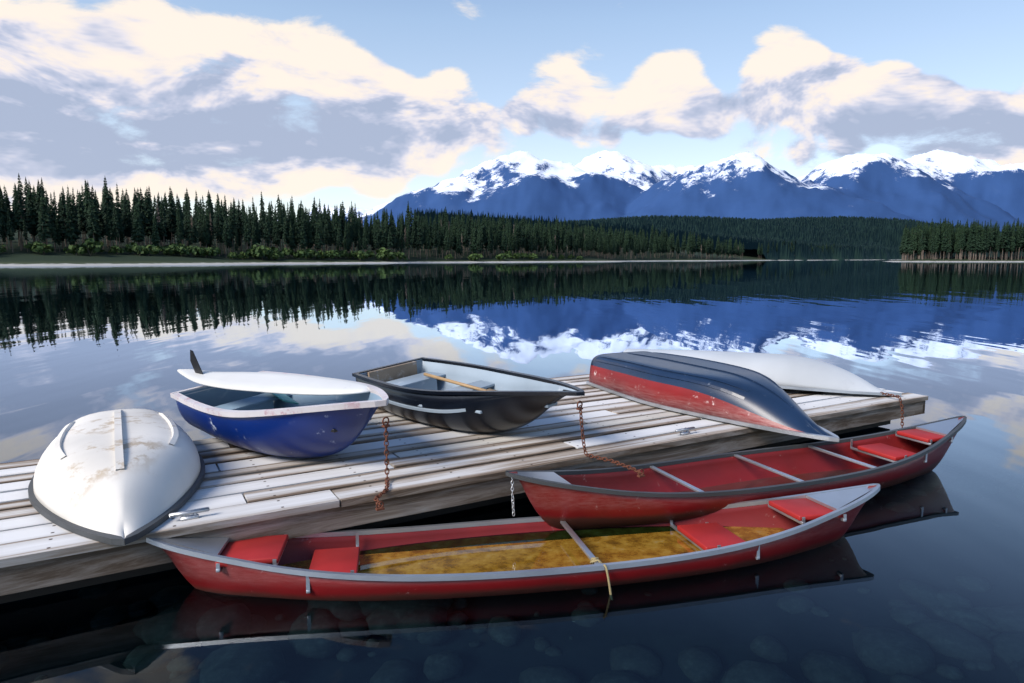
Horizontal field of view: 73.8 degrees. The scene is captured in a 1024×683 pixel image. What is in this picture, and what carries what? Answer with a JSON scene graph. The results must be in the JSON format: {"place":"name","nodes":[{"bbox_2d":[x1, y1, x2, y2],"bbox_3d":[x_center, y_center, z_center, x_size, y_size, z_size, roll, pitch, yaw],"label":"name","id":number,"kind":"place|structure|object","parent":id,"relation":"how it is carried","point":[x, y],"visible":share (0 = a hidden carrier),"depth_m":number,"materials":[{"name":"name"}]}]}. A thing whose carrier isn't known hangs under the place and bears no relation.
{"place":"outdoors","nodes":[
{"label":"outdoors","id":0,"kind":"place"},
{"bbox_2d":[0,260,1023,682],"bbox_3d":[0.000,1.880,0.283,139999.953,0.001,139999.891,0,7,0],"label":"lake water","id":1,"kind":"structure","parent":0,"point":[918,580],"depth_m":6.85,"materials":[{"name":"blue liquid"}]},
{"bbox_2d":[0,400,925,603],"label":"dock frame","id":2,"kind":"object","parent":1,"relation":"on","point":[39,578],"visible":0.13,"depth_m":4.52,"materials":[{"name":"wood"}]},
{"bbox_2d":[28,408,204,544],"bbox_3d":[-2.659,0.808,4.631,1.076,0.390,2.213,-4,7,-30],"label":"white dinghy","id":3,"kind":"object","parent":2,"relation":"on","point":[115,477],"visible":1,"depth_m":4.21,"materials":[{"name":"white plastic"}]},
{"bbox_2d":[169,507,209,520],"bbox_3d":[-1.930,1.038,4.085,0.220,0.056,0.035,-4,8,-30],"label":"dock cleat","id":4,"kind":"object","parent":2,"relation":"on","point":[185,515],"visible":1,"depth_m":4.07,"materials":[{"name":"metal"}]},
{"bbox_2d":[170,350,388,457],"bbox_3d":[-1.825,0.491,5.535,2.413,0.788,1.096,5,14,37],"label":"blue boat","id":5,"kind":"object","parent":2,"relation":"on","point":[292,415],"visible":1,"depth_m":5.28,"materials":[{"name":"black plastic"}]},
{"bbox_2d":[375,501,384,510],"bbox_3d":[-0.822,1.019,4.250,0.054,0.058,0.030,-4,8,-30],"label":"deck eye","id":6,"kind":"object","parent":2,"relation":"attached to","point":[377,508],"visible":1,"depth_m":4.24,"materials":[{"name":"brown metal"}]},
{"bbox_2d":[373,421,389,507],"bbox_3d":[-0.865,0.806,4.537,0.081,0.418,0.635,-1,7,-4],"label":"chain","id":7,"kind":"object","parent":2,"relation":"on","point":[384,491],"visible":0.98,"depth_m":4.78,"materials":[{"name":"brown metal"}]},
{"bbox_2d":[382,416,389,427],"bbox_3d":[-0.891,0.565,4.815,0.030,0.071,0.068,5,9,37],"label":"blue bow eye","id":8,"kind":"object","parent":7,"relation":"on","point":[385,425],"visible":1,"depth_m":4.80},
{"bbox_2d":[0,374,927,567],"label":"dock planks","id":9,"kind":"object","parent":2,"relation":"on","point":[240,486],"visible":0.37,"depth_m":5.27,"materials":[{"name":"grey wood"}]},
{"bbox_2d":[352,357,584,432],"bbox_3d":[-0.366,0.527,6.343,1.036,0.523,2.711,-13,15,-43],"label":"rowboat","id":10,"kind":"object","parent":2,"relation":"on","point":[461,396],"visible":0.94,"depth_m":6.15,"materials":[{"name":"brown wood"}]},
{"bbox_2d":[579,405,643,474],"bbox_3d":[0.760,0.734,5.167,0.089,0.411,0.691,-5,9,-36],"label":"chain","id":11,"kind":"object","parent":2,"relation":"on","point":[610,460],"visible":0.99,"depth_m":5.33,"materials":[{"name":"brown metal"}]},
{"bbox_2d":[576,401,582,409],"bbox_3d":[0.536,0.502,5.395,0.068,0.071,0.030,-7,10,-44],"label":"grey bow eye","id":12,"kind":"object","parent":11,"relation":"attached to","point":[578,408],"visible":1,"depth_m":5.38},
{"bbox_2d":[637,469,644,477],"bbox_3d":[0.926,0.941,4.897,0.054,0.058,0.030,-4,8,-30],"label":"deck eye","id":13,"kind":"object","parent":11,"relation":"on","point":[639,475],"visible":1,"depth_m":4.89,"materials":[{"name":"brown metal"}]},
{"bbox_2d":[675,427,694,434],"bbox_3d":[1.538,0.798,6.064,0.220,0.056,0.035,-4,8,-30],"label":"dock cleat","id":14,"kind":"object","parent":2,"relation":"on","point":[684,431],"visible":1,"depth_m":6.05,"materials":[{"name":"metal"}]},
{"bbox_2d":[586,351,839,441],"bbox_3d":[2.089,0.477,7.201,1.220,0.409,3.237,-3,7,-24],"label":"overturned canoe","id":15,"kind":"object","parent":2,"relation":"on","point":[718,391],"visible":1,"depth_m":6.80,"materials":[{"name":"metal"}]},
{"bbox_2d":[623,349,901,395],"bbox_3d":[2.977,0.345,8.416,3.195,0.413,1.086,3,2,28],"label":"canoe","id":16,"kind":"object","parent":2,"relation":"on","point":[783,371],"visible":0.66,"depth_m":7.90,"materials":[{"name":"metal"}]},
{"bbox_2d":[880,392,903,427],"bbox_3d":[4.202,0.760,7.589,0.043,0.369,0.340,-3,8,-24],"label":"chain","id":17,"kind":"object","parent":2,"relation":"attached to","point":[891,395],"visible":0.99,"depth_m":7.46,"materials":[{"name":"grey metal"}]},
{"bbox_2d":[146,483,879,600],"bbox_3d":[0.222,1.283,4.342,4.760,0.480,0.972,-1,3,-10],"label":"red canoe","id":18,"kind":"object","parent":1,"relation":"on","point":[331,566],"visible":0.79,"depth_m":4.22,"materials":[{"name":"fiberglass"},{"name":"aluminium"},{"name":"plastic"}]},
{"bbox_2d":[590,557,611,594],"bbox_3d":[0.515,1.382,3.957,0.065,0.225,0.204,-2,7,-19],"label":"rope","id":19,"kind":"object","parent":18,"relation":"attached to","point":[593,560],"visible":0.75,"depth_m":3.90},
{"bbox_2d":[505,416,966,529],"bbox_3d":[2.060,1.034,5.484,4.520,0.508,0.852,-3,7,-21],"label":"red canoe","id":20,"kind":"object","parent":1,"relation":"on","point":[677,490],"visible":0.94,"depth_m":5.47,"materials":[{"name":"metal"}]},
{"bbox_2d":[511,478,514,515],"bbox_3d":[0.005,1.049,4.656,0.026,0.293,0.044,-2,7,-17],"label":"chain","id":21,"kind":"object","parent":20,"relation":"hanging from","point":[512,484],"visible":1,"depth_m":4.65,"materials":[{"name":"metal"}]},
{"bbox_2d":[0,222,1023,265],"bbox_3d":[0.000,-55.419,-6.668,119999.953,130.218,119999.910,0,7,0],"label":"ground","id":22,"kind":"structure","parent":0,"point":[17,256],"depth_m":288.13,"materials":[{"name":"green plant"}]},
{"bbox_2d":[0,173,1023,260],"bbox_3d":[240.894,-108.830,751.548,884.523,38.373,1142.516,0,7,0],"label":"forest trees","id":23,"kind":"object","parent":22,"relation":"on","point":[141,220],"visible":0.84,"depth_m":308.07,"materials":[{"name":"green plant"}]},
{"bbox_2d":[416,208,1023,259],"bbox_3d":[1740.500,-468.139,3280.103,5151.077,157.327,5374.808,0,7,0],"label":"forested hill","id":24,"kind":"structure","parent":22,"relation":"on","point":[867,238],"depth_m":1906.51,"materials":[{"name":"green plant"}]},
{"bbox_2d":[0,0,1023,219],"label":"sky","id":25,"kind":"structure","parent":0,"point":[370,104],"materials":[{"name":"blue"}]},
{"bbox_2d":[277,149,1023,230],"bbox_3d":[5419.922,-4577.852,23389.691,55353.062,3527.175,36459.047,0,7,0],"label":"mountain range","id":26,"kind":"structure","parent":0,"point":[936,185],"depth_m":14470.39,"materials":[{"name":"blue stone"}]}
]}

